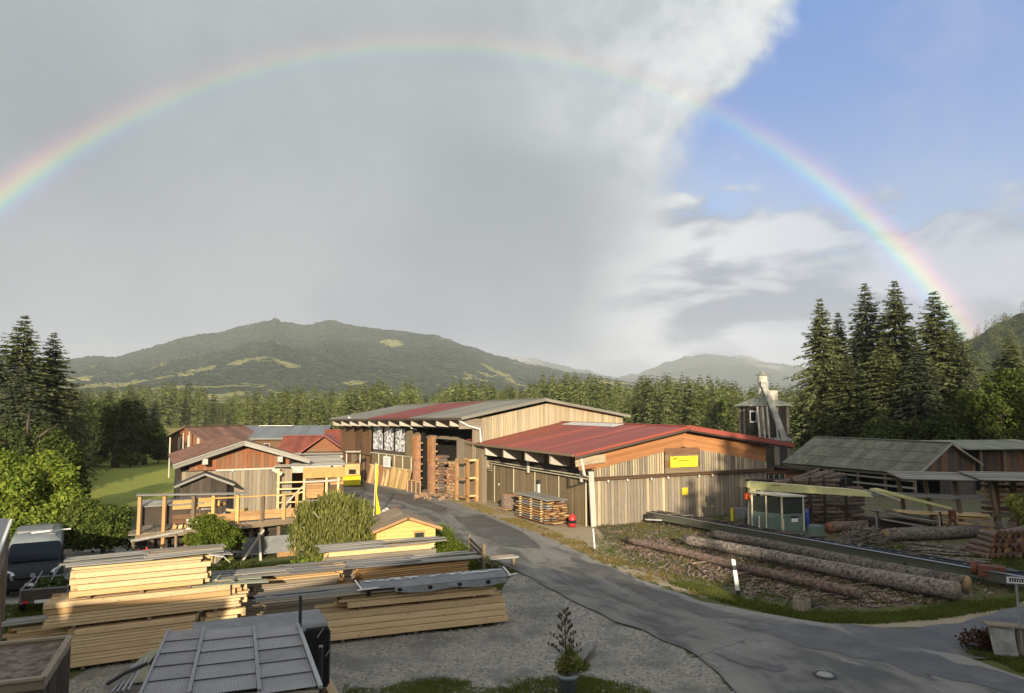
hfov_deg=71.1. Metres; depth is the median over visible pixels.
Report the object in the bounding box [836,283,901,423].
spruce tree
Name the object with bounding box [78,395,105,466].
spruce tree
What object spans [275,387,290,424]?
forest tree
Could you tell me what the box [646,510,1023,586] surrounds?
log conveyor
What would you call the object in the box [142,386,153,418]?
forest tree
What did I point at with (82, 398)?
spruce tree
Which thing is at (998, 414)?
broadleaf tree
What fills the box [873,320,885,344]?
spruce tree
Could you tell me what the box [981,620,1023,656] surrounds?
stone stand
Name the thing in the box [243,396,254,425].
forest tree
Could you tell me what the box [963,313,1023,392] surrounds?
hill
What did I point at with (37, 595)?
garden trailer
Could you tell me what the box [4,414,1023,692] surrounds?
ground
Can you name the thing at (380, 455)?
door
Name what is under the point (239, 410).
forest tree
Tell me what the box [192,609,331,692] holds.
covered trailer
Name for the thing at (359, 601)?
lumber bundle
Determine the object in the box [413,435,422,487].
slab column
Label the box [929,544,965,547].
pole
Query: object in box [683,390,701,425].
forest tree
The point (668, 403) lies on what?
forest tree
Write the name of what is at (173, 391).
forest tree
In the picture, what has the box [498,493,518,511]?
firewood bale
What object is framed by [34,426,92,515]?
broadleaf tree
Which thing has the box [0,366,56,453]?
spruce tree
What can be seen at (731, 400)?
forest tree
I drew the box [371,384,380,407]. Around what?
forest tree
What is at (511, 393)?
forest tree
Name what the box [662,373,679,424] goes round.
forest tree
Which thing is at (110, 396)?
spruce tree
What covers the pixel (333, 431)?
house
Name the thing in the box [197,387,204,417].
forest tree
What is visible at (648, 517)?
skid pipes
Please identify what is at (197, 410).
forest tree
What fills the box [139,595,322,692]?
carport
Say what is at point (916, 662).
asphalt patch
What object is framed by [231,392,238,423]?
forest tree
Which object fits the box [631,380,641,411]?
forest tree
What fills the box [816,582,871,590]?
pole
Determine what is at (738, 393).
forest tree
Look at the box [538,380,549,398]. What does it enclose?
forest tree
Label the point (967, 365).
spruce tree
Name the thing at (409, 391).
forest tree
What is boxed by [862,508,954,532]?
board heap
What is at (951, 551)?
pole
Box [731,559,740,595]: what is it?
delineator
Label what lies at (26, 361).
spruce tree
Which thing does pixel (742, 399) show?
forest tree
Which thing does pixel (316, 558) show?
shrub
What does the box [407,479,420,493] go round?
crate
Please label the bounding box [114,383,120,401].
forest tree
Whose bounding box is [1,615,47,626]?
cover
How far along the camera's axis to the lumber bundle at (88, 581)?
19.92 m
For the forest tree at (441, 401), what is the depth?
176.28 m
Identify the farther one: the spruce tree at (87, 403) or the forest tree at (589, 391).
the forest tree at (589, 391)
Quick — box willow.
[285,486,378,561]
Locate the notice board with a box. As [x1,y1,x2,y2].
[383,456,389,480]
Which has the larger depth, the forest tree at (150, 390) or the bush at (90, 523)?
the forest tree at (150, 390)
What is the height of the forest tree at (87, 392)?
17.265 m
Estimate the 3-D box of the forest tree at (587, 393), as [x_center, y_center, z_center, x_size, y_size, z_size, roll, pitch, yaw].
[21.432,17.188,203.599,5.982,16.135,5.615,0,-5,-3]
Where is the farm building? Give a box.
[246,425,332,447]
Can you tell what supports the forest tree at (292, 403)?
on the ground at (122, 484)
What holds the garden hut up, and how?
on the ground at (122, 484)
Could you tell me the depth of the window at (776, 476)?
50.64 m
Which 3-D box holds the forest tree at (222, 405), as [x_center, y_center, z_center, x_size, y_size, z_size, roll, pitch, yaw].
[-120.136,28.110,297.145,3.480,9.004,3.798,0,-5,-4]
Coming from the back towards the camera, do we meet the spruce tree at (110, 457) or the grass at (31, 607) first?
the spruce tree at (110, 457)
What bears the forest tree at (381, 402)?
on the ground at (122, 484)
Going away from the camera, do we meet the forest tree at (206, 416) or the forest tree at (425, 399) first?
the forest tree at (425, 399)
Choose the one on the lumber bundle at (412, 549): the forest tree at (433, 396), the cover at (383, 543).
the cover at (383, 543)
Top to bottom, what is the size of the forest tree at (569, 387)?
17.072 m
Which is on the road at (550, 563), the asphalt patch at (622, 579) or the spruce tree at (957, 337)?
the asphalt patch at (622, 579)
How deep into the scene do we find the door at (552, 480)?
46.00 m
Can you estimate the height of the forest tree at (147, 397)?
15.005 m
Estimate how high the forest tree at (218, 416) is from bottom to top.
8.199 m
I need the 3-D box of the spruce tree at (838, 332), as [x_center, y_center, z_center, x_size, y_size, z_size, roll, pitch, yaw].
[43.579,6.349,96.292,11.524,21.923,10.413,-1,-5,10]
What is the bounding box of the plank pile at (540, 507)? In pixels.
[514,491,568,523]
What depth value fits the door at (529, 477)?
48.75 m
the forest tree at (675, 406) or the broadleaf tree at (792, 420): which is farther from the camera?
the forest tree at (675, 406)
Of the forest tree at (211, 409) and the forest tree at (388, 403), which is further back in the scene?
the forest tree at (211, 409)
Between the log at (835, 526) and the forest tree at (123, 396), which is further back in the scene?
the forest tree at (123, 396)
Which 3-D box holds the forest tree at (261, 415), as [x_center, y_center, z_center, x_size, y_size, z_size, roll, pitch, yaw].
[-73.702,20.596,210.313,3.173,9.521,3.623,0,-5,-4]
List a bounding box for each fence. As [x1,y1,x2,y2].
[64,532,115,558]
[468,534,485,568]
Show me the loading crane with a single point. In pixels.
(788, 508)
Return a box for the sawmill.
[464,421,794,527]
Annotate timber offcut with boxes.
[322,678,338,692]
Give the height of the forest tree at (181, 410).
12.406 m
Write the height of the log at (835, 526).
0.637 m
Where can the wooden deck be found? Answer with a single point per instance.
(260, 542)
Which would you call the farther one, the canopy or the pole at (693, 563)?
the pole at (693, 563)
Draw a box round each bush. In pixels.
[58,494,141,554]
[82,444,107,463]
[94,447,110,465]
[113,449,146,467]
[147,445,173,462]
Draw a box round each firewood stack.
[435,455,449,491]
[444,461,454,494]
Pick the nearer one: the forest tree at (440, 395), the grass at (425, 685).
the grass at (425, 685)
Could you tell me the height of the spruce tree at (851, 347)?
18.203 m
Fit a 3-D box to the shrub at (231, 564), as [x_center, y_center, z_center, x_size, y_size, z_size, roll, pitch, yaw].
[-11.355,9.039,28.854,1.896,1.207,1.221,0,-5,0]
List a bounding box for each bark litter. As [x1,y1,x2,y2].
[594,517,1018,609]
[615,536,954,606]
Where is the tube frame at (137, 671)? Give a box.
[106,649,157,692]
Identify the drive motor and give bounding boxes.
[970,560,1017,576]
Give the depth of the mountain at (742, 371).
5784.94 m
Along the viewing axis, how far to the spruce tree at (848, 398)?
83.29 m
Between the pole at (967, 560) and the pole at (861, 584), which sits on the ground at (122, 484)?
the pole at (967, 560)
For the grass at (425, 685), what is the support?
on the ground at (122, 484)
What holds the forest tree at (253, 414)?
on the ground at (122, 484)
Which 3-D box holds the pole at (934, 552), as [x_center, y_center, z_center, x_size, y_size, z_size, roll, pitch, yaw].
[20.595,9.786,33.890,2.212,0.147,0.158,-2,-5,18]
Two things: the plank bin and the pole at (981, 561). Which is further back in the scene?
the pole at (981, 561)
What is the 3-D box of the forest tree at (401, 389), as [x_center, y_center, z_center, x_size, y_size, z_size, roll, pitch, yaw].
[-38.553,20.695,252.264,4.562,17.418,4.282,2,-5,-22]
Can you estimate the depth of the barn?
45.49 m
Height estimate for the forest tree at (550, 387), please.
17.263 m
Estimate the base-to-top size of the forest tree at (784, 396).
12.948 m
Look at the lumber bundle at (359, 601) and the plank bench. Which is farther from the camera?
the plank bench
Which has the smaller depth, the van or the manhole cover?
the manhole cover
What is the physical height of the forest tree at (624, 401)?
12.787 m
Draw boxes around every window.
[413,531,424,537]
[749,411,756,422]
[753,495,779,513]
[767,473,785,478]
[782,497,802,513]
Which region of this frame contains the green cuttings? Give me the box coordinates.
[28,574,70,589]
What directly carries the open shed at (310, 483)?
on the ground at (122, 484)
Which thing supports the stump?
on the ground at (122, 484)
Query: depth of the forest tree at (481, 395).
165.80 m
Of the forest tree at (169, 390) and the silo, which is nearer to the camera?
the silo
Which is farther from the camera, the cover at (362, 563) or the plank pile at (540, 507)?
the plank pile at (540, 507)
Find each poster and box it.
[373,427,383,449]
[384,427,394,450]
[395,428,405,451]
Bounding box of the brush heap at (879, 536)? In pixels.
[836,522,892,544]
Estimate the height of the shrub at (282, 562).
0.859 m
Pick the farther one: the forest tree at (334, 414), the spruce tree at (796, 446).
the forest tree at (334, 414)
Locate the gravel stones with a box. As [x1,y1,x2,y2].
[69,568,735,692]
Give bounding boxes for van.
[6,523,71,594]
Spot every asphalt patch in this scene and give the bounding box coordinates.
[347,483,446,513]
[455,516,540,547]
[570,556,733,617]
[715,653,787,671]
[742,623,1023,692]
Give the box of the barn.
[168,435,310,513]
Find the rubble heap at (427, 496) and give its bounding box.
[413,492,458,500]
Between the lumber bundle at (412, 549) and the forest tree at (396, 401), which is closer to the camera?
the lumber bundle at (412, 549)
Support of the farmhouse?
on the ground at (122, 484)
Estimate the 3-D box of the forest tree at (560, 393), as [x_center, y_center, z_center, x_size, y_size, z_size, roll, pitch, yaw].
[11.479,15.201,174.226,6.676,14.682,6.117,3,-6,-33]
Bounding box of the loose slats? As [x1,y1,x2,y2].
[215,575,235,581]
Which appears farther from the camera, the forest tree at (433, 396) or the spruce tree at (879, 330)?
the forest tree at (433, 396)
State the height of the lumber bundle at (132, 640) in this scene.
1.060 m
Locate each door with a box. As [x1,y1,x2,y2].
[372,453,377,463]
[379,454,385,481]
[387,455,393,483]
[395,456,401,484]
[403,457,411,486]
[487,465,495,500]
[495,466,504,502]
[504,467,512,492]
[514,469,524,507]
[525,470,533,491]
[535,472,546,493]
[547,474,557,496]
[559,476,572,520]
[573,479,586,524]
[747,408,757,432]
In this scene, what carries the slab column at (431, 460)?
on the ground at (122, 484)
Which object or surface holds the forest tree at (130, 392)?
on the ground at (122, 484)
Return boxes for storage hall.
[329,398,630,502]
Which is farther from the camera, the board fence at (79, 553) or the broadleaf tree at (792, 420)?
the broadleaf tree at (792, 420)
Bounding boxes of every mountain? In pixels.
[8,318,687,411]
[509,353,813,401]
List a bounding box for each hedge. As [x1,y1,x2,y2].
[432,533,473,570]
[433,520,459,548]
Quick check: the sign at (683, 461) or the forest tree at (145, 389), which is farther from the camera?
the forest tree at (145, 389)
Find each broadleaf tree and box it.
[0,411,58,467]
[0,442,88,543]
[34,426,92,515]
[83,397,153,467]
[123,420,168,464]
[790,399,818,449]
[807,413,863,437]
[859,413,927,439]
[915,408,992,439]
[948,365,1023,439]
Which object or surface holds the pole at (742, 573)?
on the bark litter at (772, 586)
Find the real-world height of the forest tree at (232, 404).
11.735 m
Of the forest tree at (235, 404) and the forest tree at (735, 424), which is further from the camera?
the forest tree at (235, 404)
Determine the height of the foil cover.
0.325 m
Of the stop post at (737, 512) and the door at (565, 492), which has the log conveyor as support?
the stop post at (737, 512)
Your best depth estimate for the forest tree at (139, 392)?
304.43 m
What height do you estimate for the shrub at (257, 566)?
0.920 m
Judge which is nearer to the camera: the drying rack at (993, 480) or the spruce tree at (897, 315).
the drying rack at (993, 480)
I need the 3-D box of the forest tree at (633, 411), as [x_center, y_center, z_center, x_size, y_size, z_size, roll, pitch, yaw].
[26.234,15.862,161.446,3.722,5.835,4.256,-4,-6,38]
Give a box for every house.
[278,433,342,472]
[324,429,340,434]
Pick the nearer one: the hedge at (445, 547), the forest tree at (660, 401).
the hedge at (445, 547)
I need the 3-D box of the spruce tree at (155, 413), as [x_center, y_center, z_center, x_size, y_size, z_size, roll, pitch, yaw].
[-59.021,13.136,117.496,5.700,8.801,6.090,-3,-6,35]
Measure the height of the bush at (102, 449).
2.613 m
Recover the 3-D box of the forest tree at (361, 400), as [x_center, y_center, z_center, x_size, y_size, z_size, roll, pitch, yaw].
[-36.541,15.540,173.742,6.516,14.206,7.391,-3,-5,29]
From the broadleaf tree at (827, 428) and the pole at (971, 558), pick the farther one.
the broadleaf tree at (827, 428)
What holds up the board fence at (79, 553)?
on the ground at (122, 484)
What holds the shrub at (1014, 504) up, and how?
on the ground at (122, 484)
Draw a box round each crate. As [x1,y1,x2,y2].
[142,497,202,529]
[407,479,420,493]
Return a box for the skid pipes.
[644,513,661,521]
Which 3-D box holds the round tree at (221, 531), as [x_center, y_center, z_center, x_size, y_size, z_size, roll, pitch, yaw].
[-12.147,8.180,29.326,2.373,3.001,2.356,0,-5,0]
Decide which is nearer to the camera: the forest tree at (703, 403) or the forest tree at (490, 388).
the forest tree at (703, 403)
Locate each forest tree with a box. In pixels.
[85,387,93,398]
[93,390,102,411]
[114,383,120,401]
[120,386,127,399]
[125,382,134,398]
[127,387,134,400]
[137,384,144,406]
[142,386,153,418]
[144,389,151,415]
[146,390,156,416]
[147,383,152,409]
[156,383,173,427]
[160,385,173,425]
[165,380,178,418]
[165,386,183,427]
[166,383,173,421]
[176,389,191,425]
[177,394,185,424]
[178,382,196,423]
[178,388,182,422]
[184,380,194,424]
[191,391,204,425]
[192,388,201,422]
[195,387,212,425]
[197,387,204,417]
[202,399,211,425]
[208,393,219,425]
[212,395,219,422]
[213,405,221,425]
[219,403,224,422]
[223,395,234,424]
[226,396,236,424]
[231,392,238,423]
[236,403,246,420]
[240,391,251,425]
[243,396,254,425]
[247,391,264,425]
[254,388,263,425]
[256,402,263,424]
[264,389,280,424]
[272,391,283,424]
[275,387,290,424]
[277,387,293,421]
[279,391,292,424]
[284,387,293,418]
[287,386,298,424]
[287,388,303,424]
[293,386,304,424]
[297,392,306,424]
[300,401,310,424]
[304,403,319,424]
[306,386,323,424]
[308,387,316,418]
[316,401,329,424]
[321,391,327,424]
[323,395,333,424]
[324,390,334,425]
[325,386,338,427]
[330,393,338,428]
[336,389,346,428]
[339,383,358,426]
[339,388,351,426]
[349,386,361,412]
[352,381,372,413]
[365,382,378,409]
[371,378,386,409]
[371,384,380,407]
[379,381,386,407]
[382,384,391,407]
[384,396,395,407]
[394,391,401,404]
[399,383,404,400]
[402,380,408,404]
[406,379,416,404]
[422,393,427,403]
[429,392,438,403]
[437,388,441,402]
[440,392,447,402]
[442,390,449,402]
[446,380,457,401]
[456,380,463,401]
[464,381,477,401]
[471,381,479,400]
[477,379,489,400]
[485,382,495,400]
[489,388,497,399]
[499,390,506,399]
[502,384,511,399]
[506,385,515,398]
[524,381,534,398]
[531,381,538,397]
[536,381,541,397]
[537,371,545,397]
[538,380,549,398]
[545,376,556,398]
[549,373,556,398]
[552,379,566,401]
[559,376,573,403]
[566,372,572,402]
[570,372,581,403]
[573,378,588,406]
[580,379,591,406]
[584,377,594,404]
[585,373,595,405]
[589,375,602,408]
[591,388,600,407]
[597,376,604,407]
[600,378,610,409]
[600,384,609,408]
[601,381,614,410]
[607,387,617,411]
[608,378,623,411]
[616,388,624,419]
[621,387,632,405]
[622,404,637,422]
[623,394,633,422]
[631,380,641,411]
[632,376,646,422]
[632,385,641,422]
[633,375,655,423]
[633,408,639,422]
[642,375,663,423]
[643,375,654,423]
[651,378,665,423]
[653,379,665,423]
[657,373,670,423]
[660,377,679,423]
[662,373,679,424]
[670,385,680,424]
[673,379,685,424]
[677,372,687,424]
[678,376,703,426]
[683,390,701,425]
[685,397,707,425]
[692,375,711,427]
[698,396,711,420]
[702,387,718,429]
[704,374,714,424]
[706,380,719,429]
[714,377,720,428]
[716,379,733,430]
[716,398,737,426]
[717,380,725,428]
[719,381,738,430]
[723,381,738,432]
[732,381,740,432]
[735,391,744,432]
[746,386,754,399]
[775,383,783,399]
[779,385,791,435]
[786,387,795,413]
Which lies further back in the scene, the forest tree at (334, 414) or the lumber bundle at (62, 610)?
the forest tree at (334, 414)
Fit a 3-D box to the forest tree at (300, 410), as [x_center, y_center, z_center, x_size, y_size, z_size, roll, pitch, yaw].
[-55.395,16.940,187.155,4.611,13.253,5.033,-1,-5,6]
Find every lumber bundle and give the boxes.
[2,622,68,640]
[41,575,248,628]
[68,611,198,669]
[69,554,210,598]
[198,607,245,621]
[236,591,335,616]
[239,561,344,597]
[314,587,507,641]
[323,540,435,581]
[325,578,354,590]
[335,585,493,609]
[352,555,469,582]
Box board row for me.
[366,464,411,489]
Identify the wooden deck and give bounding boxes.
[128,492,303,562]
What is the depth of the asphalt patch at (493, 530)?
39.66 m
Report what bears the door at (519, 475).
in the sawmill
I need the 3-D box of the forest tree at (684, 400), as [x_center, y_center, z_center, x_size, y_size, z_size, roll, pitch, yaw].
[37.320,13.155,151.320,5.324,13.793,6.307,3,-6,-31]
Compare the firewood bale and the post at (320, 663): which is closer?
the post at (320, 663)
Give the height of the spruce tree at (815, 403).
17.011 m
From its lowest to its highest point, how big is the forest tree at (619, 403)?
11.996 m
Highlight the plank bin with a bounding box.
[0,634,72,692]
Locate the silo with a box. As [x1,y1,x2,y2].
[734,372,793,465]
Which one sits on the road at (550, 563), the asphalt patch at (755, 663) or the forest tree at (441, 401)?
the asphalt patch at (755, 663)
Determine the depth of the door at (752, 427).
72.35 m
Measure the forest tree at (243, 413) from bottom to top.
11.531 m
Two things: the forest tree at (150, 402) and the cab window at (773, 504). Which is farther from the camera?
the forest tree at (150, 402)
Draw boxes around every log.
[625,537,863,598]
[680,535,960,600]
[710,530,971,592]
[824,520,868,532]
[881,523,983,540]
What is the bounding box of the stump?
[792,593,835,611]
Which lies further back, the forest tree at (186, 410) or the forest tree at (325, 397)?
the forest tree at (186, 410)
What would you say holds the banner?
on the ground at (122, 484)
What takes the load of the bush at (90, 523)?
on the ground at (122, 484)
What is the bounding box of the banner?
[373,463,380,515]
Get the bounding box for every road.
[327,473,1023,692]
[834,605,1023,658]
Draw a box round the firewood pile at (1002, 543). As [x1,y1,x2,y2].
[966,525,1023,557]
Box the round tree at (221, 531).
[180,510,246,566]
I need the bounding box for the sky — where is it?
[0,0,1023,377]
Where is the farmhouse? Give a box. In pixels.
[164,425,254,459]
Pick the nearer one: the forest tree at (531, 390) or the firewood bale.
the firewood bale
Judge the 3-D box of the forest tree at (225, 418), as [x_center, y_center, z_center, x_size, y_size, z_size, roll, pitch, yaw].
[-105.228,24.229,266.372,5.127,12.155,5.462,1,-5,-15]
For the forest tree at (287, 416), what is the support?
on the ground at (122, 484)
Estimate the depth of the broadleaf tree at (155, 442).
86.40 m
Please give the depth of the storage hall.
60.08 m
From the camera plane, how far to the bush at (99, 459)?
81.32 m
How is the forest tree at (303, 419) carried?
on the ground at (122, 484)
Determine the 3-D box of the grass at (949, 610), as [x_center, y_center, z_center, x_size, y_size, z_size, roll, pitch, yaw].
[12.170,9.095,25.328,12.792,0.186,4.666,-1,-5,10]
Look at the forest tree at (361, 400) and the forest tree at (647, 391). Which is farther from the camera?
the forest tree at (361, 400)
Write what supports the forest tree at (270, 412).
on the ground at (122, 484)
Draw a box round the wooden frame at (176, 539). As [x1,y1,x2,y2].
[131,530,182,550]
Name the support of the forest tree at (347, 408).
on the ground at (122, 484)
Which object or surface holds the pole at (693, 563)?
on the bark litter at (772, 586)
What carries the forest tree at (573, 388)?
on the ground at (122, 484)
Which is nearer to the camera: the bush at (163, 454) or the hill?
the bush at (163, 454)
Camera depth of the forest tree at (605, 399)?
187.65 m
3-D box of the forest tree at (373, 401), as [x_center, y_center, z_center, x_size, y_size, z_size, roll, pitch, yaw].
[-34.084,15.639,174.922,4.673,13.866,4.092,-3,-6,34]
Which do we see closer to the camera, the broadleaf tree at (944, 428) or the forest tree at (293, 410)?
the broadleaf tree at (944, 428)
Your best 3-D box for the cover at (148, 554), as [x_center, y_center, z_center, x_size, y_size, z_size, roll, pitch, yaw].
[-10.436,5.945,20.519,4.224,0.110,1.430,2,-5,-27]
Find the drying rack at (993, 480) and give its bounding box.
[884,471,1023,529]
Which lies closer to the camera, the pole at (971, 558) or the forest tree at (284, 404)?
the pole at (971, 558)
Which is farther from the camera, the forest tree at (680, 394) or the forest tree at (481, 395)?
the forest tree at (680, 394)
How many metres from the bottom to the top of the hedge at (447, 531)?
1.704 m
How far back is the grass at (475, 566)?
30.93 m
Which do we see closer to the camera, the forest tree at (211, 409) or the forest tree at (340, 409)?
the forest tree at (340, 409)
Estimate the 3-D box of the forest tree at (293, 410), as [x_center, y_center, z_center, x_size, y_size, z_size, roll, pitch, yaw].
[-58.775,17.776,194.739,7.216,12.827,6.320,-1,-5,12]
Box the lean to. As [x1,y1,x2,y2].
[766,464,814,478]
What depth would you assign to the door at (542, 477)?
47.13 m
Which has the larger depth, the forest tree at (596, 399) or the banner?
the forest tree at (596, 399)
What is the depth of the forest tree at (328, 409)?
213.78 m
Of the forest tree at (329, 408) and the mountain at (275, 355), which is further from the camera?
the mountain at (275, 355)
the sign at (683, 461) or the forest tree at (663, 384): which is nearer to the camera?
the sign at (683, 461)
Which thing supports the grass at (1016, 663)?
on the ground at (122, 484)
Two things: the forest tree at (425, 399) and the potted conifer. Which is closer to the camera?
the potted conifer
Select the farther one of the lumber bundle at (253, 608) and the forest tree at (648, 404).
the forest tree at (648, 404)
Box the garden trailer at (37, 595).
[18,567,71,610]
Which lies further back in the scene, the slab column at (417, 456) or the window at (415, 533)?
the slab column at (417, 456)
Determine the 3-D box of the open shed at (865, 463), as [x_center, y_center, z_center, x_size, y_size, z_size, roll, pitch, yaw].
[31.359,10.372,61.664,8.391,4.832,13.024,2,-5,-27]
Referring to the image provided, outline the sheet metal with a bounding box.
[208,550,232,561]
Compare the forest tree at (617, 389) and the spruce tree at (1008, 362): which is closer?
the spruce tree at (1008, 362)
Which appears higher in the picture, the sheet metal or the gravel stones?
the sheet metal
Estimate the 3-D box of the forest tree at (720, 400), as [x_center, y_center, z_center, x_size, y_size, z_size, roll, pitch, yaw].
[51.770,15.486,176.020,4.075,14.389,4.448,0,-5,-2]
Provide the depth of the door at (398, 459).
63.67 m
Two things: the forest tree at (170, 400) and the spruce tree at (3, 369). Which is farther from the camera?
the forest tree at (170, 400)
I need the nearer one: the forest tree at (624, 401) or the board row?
the board row
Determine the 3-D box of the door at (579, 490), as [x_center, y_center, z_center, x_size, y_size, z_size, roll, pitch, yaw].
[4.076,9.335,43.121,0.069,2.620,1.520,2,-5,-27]
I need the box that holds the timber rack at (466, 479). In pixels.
[455,458,478,501]
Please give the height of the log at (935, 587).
0.712 m
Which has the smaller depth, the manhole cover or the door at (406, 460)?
the manhole cover
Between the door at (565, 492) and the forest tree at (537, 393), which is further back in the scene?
the forest tree at (537, 393)
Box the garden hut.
[368,507,442,547]
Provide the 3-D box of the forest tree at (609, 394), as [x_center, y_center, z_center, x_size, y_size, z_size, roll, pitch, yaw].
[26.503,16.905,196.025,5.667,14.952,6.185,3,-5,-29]
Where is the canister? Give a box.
[569,513,575,526]
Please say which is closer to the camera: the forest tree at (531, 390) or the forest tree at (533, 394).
the forest tree at (533, 394)
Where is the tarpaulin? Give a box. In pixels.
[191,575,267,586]
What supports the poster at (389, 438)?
attached to the storage hall
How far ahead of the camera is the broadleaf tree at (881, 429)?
74.44 m
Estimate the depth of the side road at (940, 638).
22.16 m
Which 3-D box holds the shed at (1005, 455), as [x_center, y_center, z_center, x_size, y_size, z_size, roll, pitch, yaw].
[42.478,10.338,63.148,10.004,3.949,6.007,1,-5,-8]
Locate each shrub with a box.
[208,565,227,577]
[213,555,251,576]
[249,564,275,567]
[267,561,292,566]
[285,554,322,563]
[954,625,991,650]
[1003,492,1023,540]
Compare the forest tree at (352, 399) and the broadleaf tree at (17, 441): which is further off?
the forest tree at (352, 399)
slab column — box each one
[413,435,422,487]
[427,436,437,493]
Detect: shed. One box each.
[174,471,234,513]
[272,455,345,508]
[782,436,983,497]
[919,439,1023,489]
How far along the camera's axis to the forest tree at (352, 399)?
203.45 m
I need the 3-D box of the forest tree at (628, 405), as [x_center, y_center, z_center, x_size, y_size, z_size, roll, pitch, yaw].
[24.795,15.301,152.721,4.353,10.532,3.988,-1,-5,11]
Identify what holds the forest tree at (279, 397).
on the ground at (122, 484)
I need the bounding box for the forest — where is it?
[47,301,1023,428]
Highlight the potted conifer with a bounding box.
[548,606,596,692]
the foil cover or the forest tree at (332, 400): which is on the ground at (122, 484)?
the forest tree at (332, 400)
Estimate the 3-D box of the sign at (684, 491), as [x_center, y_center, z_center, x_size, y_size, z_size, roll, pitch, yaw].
[10.958,9.177,45.426,0.460,0.460,0.030,2,-5,-27]
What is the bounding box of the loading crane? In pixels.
[737,481,957,535]
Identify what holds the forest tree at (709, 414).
on the ground at (122, 484)
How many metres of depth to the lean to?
50.99 m
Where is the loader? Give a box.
[343,451,361,484]
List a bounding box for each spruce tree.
[0,315,74,435]
[0,350,22,429]
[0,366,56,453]
[33,333,98,480]
[60,383,111,473]
[77,391,88,431]
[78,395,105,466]
[94,408,111,459]
[97,388,114,449]
[100,397,132,462]
[132,394,148,419]
[147,400,169,435]
[783,298,867,464]
[790,343,861,449]
[791,382,812,453]
[804,331,875,419]
[805,312,850,386]
[809,355,868,439]
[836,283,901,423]
[841,341,921,437]
[854,281,925,422]
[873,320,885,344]
[882,326,921,362]
[885,345,957,438]
[893,291,980,420]
[932,340,982,421]
[936,320,1021,439]
[981,335,1023,439]
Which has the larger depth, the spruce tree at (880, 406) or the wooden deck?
the spruce tree at (880, 406)
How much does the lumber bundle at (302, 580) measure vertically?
0.746 m
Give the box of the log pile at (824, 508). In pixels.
[746,468,866,523]
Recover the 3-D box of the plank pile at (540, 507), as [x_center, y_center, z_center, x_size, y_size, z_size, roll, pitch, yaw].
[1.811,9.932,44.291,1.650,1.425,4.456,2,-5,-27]
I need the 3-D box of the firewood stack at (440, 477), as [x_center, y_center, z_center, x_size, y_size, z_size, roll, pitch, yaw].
[-6.017,10.526,59.602,1.336,2.988,1.467,4,-6,-37]
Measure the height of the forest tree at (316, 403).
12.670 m
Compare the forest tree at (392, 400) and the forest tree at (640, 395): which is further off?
the forest tree at (392, 400)
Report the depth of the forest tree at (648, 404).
148.83 m
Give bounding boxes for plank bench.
[488,554,518,567]
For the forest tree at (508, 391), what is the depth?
180.79 m
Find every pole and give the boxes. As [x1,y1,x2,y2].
[168,437,170,477]
[691,558,728,564]
[731,571,750,575]
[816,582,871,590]
[901,542,962,545]
[904,548,965,551]
[905,545,956,549]
[915,543,966,549]
[916,552,972,559]
[921,551,974,555]
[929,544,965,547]
[937,550,1021,557]
[945,557,991,560]
[948,558,984,560]
[966,561,990,562]
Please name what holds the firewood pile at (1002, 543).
on the ground at (122, 484)
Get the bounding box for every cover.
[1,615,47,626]
[59,544,225,566]
[211,550,481,577]
[252,573,509,604]
[314,536,445,552]
[354,566,516,595]
[812,670,837,679]
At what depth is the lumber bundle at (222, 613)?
20.97 m
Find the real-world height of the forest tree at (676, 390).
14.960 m
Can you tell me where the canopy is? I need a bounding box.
[0,518,12,640]
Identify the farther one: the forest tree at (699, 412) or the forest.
the forest
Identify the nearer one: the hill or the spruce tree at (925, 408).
the spruce tree at (925, 408)
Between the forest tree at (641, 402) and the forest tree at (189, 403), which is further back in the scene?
the forest tree at (189, 403)
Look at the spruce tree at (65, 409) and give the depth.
65.78 m
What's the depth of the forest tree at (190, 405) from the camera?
279.37 m
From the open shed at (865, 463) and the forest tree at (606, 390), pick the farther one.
the forest tree at (606, 390)
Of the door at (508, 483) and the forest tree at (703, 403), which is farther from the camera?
the forest tree at (703, 403)
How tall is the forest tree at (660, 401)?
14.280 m
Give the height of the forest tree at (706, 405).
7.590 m
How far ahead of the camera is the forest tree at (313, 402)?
199.65 m
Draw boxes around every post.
[318,645,322,692]
[592,528,595,552]
[730,508,747,520]
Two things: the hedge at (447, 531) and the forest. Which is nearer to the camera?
the hedge at (447, 531)
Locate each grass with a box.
[2,602,43,640]
[342,673,655,692]
[452,500,711,597]
[467,560,518,589]
[590,518,1023,610]
[670,579,1023,624]
[864,542,1023,570]
[964,644,1023,672]
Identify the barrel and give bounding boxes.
[804,508,809,525]
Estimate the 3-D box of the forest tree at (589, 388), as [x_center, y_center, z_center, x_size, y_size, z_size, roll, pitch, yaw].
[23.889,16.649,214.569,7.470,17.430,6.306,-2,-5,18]
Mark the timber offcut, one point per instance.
(331, 688)
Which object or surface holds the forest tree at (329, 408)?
on the ground at (122, 484)
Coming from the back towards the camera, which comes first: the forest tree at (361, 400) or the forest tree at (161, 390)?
the forest tree at (161, 390)
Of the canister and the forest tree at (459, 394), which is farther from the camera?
the forest tree at (459, 394)
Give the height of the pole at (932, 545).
0.160 m
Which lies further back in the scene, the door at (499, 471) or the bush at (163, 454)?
the bush at (163, 454)
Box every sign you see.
[670,456,697,467]
[682,487,687,494]
[1006,576,1023,657]
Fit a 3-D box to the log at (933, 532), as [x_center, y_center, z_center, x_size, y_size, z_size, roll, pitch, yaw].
[22.311,9.870,38.030,6.148,0.772,0.735,1,-5,-15]

